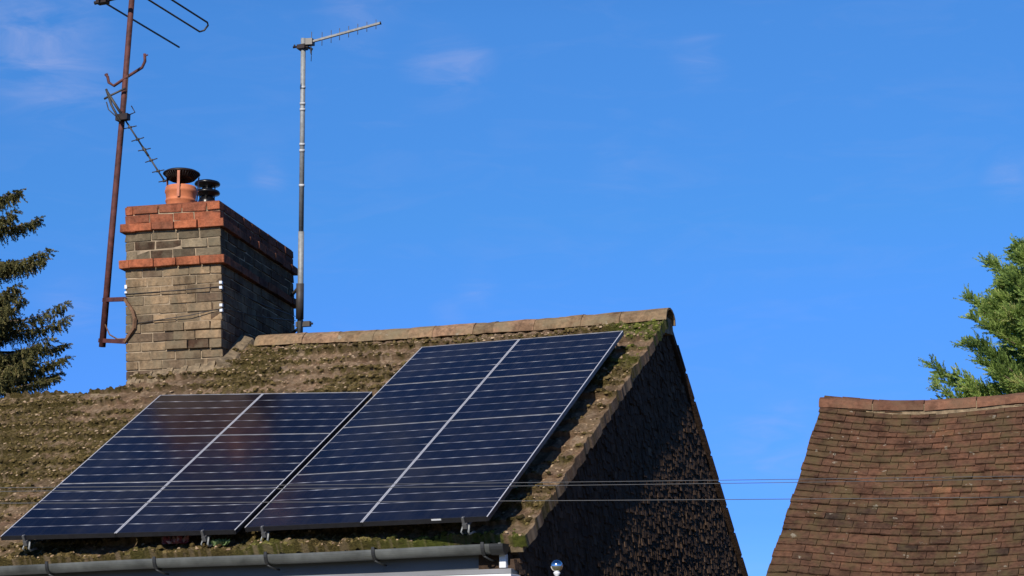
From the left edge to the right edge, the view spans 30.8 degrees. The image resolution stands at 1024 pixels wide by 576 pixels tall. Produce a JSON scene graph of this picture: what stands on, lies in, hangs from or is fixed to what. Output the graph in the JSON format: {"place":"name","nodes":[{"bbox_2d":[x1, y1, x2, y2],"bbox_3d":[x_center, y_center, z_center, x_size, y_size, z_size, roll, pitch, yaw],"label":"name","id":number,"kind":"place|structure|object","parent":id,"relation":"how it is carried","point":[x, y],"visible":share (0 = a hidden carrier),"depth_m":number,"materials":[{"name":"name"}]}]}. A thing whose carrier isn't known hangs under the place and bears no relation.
{"place":"outdoors","nodes":[
{"label":"outdoors","id":0,"kind":"place"},
{"bbox_2d":[0,497,1010,503],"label":"overhead cable","id":1,"kind":"object","parent":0,"point":[543,500],"visible":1,"depth_m":9.50,"materials":[{"name":"grey metal"}]},
{"bbox_2d":[0,476,1012,487],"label":"overhead cable","id":2,"kind":"object","parent":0,"point":[506,482],"visible":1,"depth_m":9.50,"materials":[{"name":"grey metal"}]},
{"bbox_2d":[0,479,1014,491],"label":"overhead cable","id":3,"kind":"object","parent":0,"point":[532,485],"visible":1,"depth_m":9.50,"materials":[{"name":"grey metal"}]},
{"bbox_2d":[0,0,1023,575],"label":"sky","id":4,"kind":"structure","parent":0,"point":[810,189],"materials":[{"name":"blue"}]},
{"bbox_2d":[766,393,1023,575],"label":"tiled house","id":5,"kind":"structure","parent":0,"point":[916,528],"depth_m":16.05,"materials":[{"name":"tile"}]},
{"label":"ground","id":6,"kind":"structure","parent":0,"visible":0},
{"bbox_2d":[0,188,75,397],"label":"conifer tree","id":7,"kind":"object","parent":6,"relation":"on","point":[18,370],"visible":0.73,"depth_m":32.09,"materials":[{"name":"green plant"}]},
{"bbox_2d":[0,167,747,575],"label":"brick house","id":8,"kind":"structure","parent":6,"relation":"on","point":[208,285],"depth_m":18.01,"materials":[{"name":"tile"}]},
{"bbox_2d":[21,534,36,550],"bbox_3d":[-3.595,1.612,16.669,0.075,1.687,2.824,-4,-13,17],"label":"mounting rail","id":9,"kind":"object","parent":8,"relation":"attached to","point":[26,542],"visible":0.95,"depth_m":15.22,"materials":[{"name":"metal"}]},
{"bbox_2d":[0,481,169,539],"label":"solar panel","id":10,"kind":"object","parent":9,"relation":"attached to","point":[56,513],"visible":0.94,"depth_m":15.53,"materials":[{"name":"blue glass"}]},
{"bbox_2d":[60,435,218,483],"bbox_3d":[-3.316,1.534,16.568,1.183,0.595,0.952,-5,-13,21],"label":"solar panel","id":11,"kind":"object","parent":9,"relation":"attached to","point":[141,458],"visible":0.96,"depth_m":16.54,"materials":[{"name":"blue glass"}]},
{"bbox_2d":[113,393,262,436],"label":"solar panel","id":12,"kind":"object","parent":9,"relation":"attached to","point":[190,414],"visible":1,"depth_m":17.49,"materials":[{"name":"blue glass"}]},
{"bbox_2d":[98,0,147,346],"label":"aerial mast","id":13,"kind":"object","parent":8,"relation":"attached to","point":[104,330],"visible":1,"depth_m":20.39,"materials":[{"name":"metal"}]},
{"bbox_2d":[104,88,168,181],"bbox_3d":[-4.139,-1.696,20.480,0.761,1.058,0.133,1,-13,-7],"label":"tv aerial","id":14,"kind":"object","parent":13,"relation":"attached to","point":[121,117],"visible":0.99,"depth_m":20.49,"materials":[{"name":"grey metal"}]},
{"bbox_2d":[94,0,208,47],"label":"tv aerial","id":15,"kind":"object","parent":13,"relation":"attached to","point":[102,2],"visible":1,"depth_m":21.25,"materials":[{"name":"grey metal"}]},
{"bbox_2d":[161,535,189,543],"bbox_3d":[-2.728,2.025,15.005,0.283,0.090,0.155,-5,-13,21],"label":"wild plant","id":16,"kind":"object","parent":8,"relation":"on","point":[175,540],"visible":0.96,"depth_m":14.97,"materials":[{"name":"red plant"}]},
{"bbox_2d":[200,530,213,546],"bbox_3d":[-2.004,1.528,16.056,0.075,1.592,2.611,-5,-13,20],"label":"mounting rail","id":17,"kind":"object","parent":8,"relation":"attached to","point":[204,537],"visible":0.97,"depth_m":14.74,"materials":[{"name":"metal"}]},
{"bbox_2d":[116,479,286,536],"bbox_3d":[-2.553,1.799,15.272,1.103,0.554,0.951,-5,-13,21],"label":"solar panel","id":18,"kind":"object","parent":17,"relation":"attached to","point":[165,519],"visible":1,"depth_m":15.18,"materials":[{"name":"blue glass"}]},
{"bbox_2d":[171,433,331,481],"bbox_3d":[-2.268,1.479,16.164,1.143,0.574,0.907,-5,-13,21],"label":"solar panel","id":19,"kind":"object","parent":17,"relation":"attached to","point":[287,457],"visible":1,"depth_m":16.12,"materials":[{"name":"blue glass"}]},
{"bbox_2d":[220,392,372,436],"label":"solar panel","id":20,"kind":"object","parent":17,"relation":"attached to","point":[332,413],"visible":1,"depth_m":17.02,"materials":[{"name":"blue glass"}]},
{"bbox_2d":[209,537,230,545],"bbox_3d":[-2.331,2.018,14.796,0.162,0.074,0.174,3,-13,-16],"label":"wild plant","id":21,"kind":"object","parent":8,"relation":"on","point":[223,542],"visible":1,"depth_m":14.79,"materials":[{"name":"green plant"}]},
{"bbox_2d":[260,525,271,541],"bbox_3d":[-1.348,1.303,16.449,0.075,2.147,3.518,-5,-13,21],"label":"mounting rail","id":22,"kind":"object","parent":8,"relation":"attached to","point":[265,533],"visible":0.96,"depth_m":14.66,"materials":[{"name":"metal"}]},
{"bbox_2d":[244,468,407,531],"bbox_3d":[-1.482,1.701,14.933,1.099,0.558,1.016,-5,-13,21],"label":"solar panel","id":23,"kind":"object","parent":22,"relation":"attached to","point":[328,506],"visible":0.98,"depth_m":14.87,"materials":[{"name":"blue glass"}]},
{"bbox_2d":[296,421,448,474],"bbox_3d":[-1.174,1.373,15.824,1.096,0.562,1.017,-5,-13,21],"label":"solar panel","id":24,"kind":"object","parent":22,"relation":"attached to","point":[378,447],"visible":1,"depth_m":15.80,"materials":[{"name":"blue glass"}]},
{"bbox_2d":[343,378,485,427],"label":"solar panel","id":25,"kind":"object","parent":22,"relation":"attached to","point":[446,400],"visible":1,"depth_m":16.70,"materials":[{"name":"blue glass"}]},
{"bbox_2d":[385,339,518,384],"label":"solar panel","id":26,"kind":"object","parent":22,"relation":"attached to","point":[454,362],"visible":1,"depth_m":17.59,"materials":[{"name":"blue glass"}]},
{"bbox_2d":[290,38,312,332],"bbox_3d":[-2.420,-1.128,21.623,0.293,3.373,1.125,3,-13,-14],"label":"aerial mast","id":27,"kind":"object","parent":8,"relation":"attached to","point":[300,324],"visible":0.91,"depth_m":21.42,"materials":[{"name":"metal"}]},
{"bbox_2d":[293,21,381,59],"bbox_3d":[-2.022,-2.855,21.370,1.037,0.472,0.168,-3,-13,10],"label":"tv aerial","id":28,"kind":"object","parent":27,"relation":"attached to","point":[311,41],"visible":1,"depth_m":21.37,"materials":[{"name":"metal"}]},
{"bbox_2d":[460,516,475,534],"bbox_3d":[0.260,1.137,15.579,0.075,2.120,3.511,-5,-13,21],"label":"mounting rail","id":29,"kind":"object","parent":8,"relation":"attached to","point":[465,525],"visible":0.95,"depth_m":13.80,"materials":[{"name":"metal"}]},
{"bbox_2d":[362,462,528,526],"bbox_3d":[-0.508,1.595,14.408,1.102,0.554,1.015,-5,-13,21],"label":"solar panel","id":30,"kind":"object","parent":29,"relation":"attached to","point":[490,500],"visible":1,"depth_m":14.34,"materials":[{"name":"blue glass"}]},
{"bbox_2d":[409,413,563,467],"bbox_3d":[-0.203,1.270,15.299,1.099,0.558,1.016,-5,-13,21],"label":"solar panel","id":31,"kind":"object","parent":29,"relation":"attached to","point":[523,438],"visible":1,"depth_m":15.27,"materials":[{"name":"blue glass"}]},
{"bbox_2d":[450,370,595,420],"bbox_3d":[0.102,0.945,16.189,1.096,0.562,1.017,-5,-13,21],"label":"solar panel","id":32,"kind":"object","parent":29,"relation":"attached to","point":[529,394],"visible":1,"depth_m":16.16,"materials":[{"name":"blue glass"}]},
{"bbox_2d":[487,331,623,377],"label":"solar panel","id":33,"kind":"object","parent":29,"relation":"attached to","point":[566,353],"visible":1,"depth_m":17.05,"materials":[{"name":"blue glass"}]},
{"bbox_2d":[551,560,562,575],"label":"ball topped post","id":34,"kind":"object","parent":6,"relation":"on","point":[556,566],"visible":1,"depth_m":12.97,"materials":[{"name":"silver metal"}]},
{"bbox_2d":[918,233,1023,399],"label":"conifer tree","id":35,"kind":"object","parent":6,"relation":"on","point":[999,311],"visible":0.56,"depth_m":26.76,"materials":[{"name":"green plant"}]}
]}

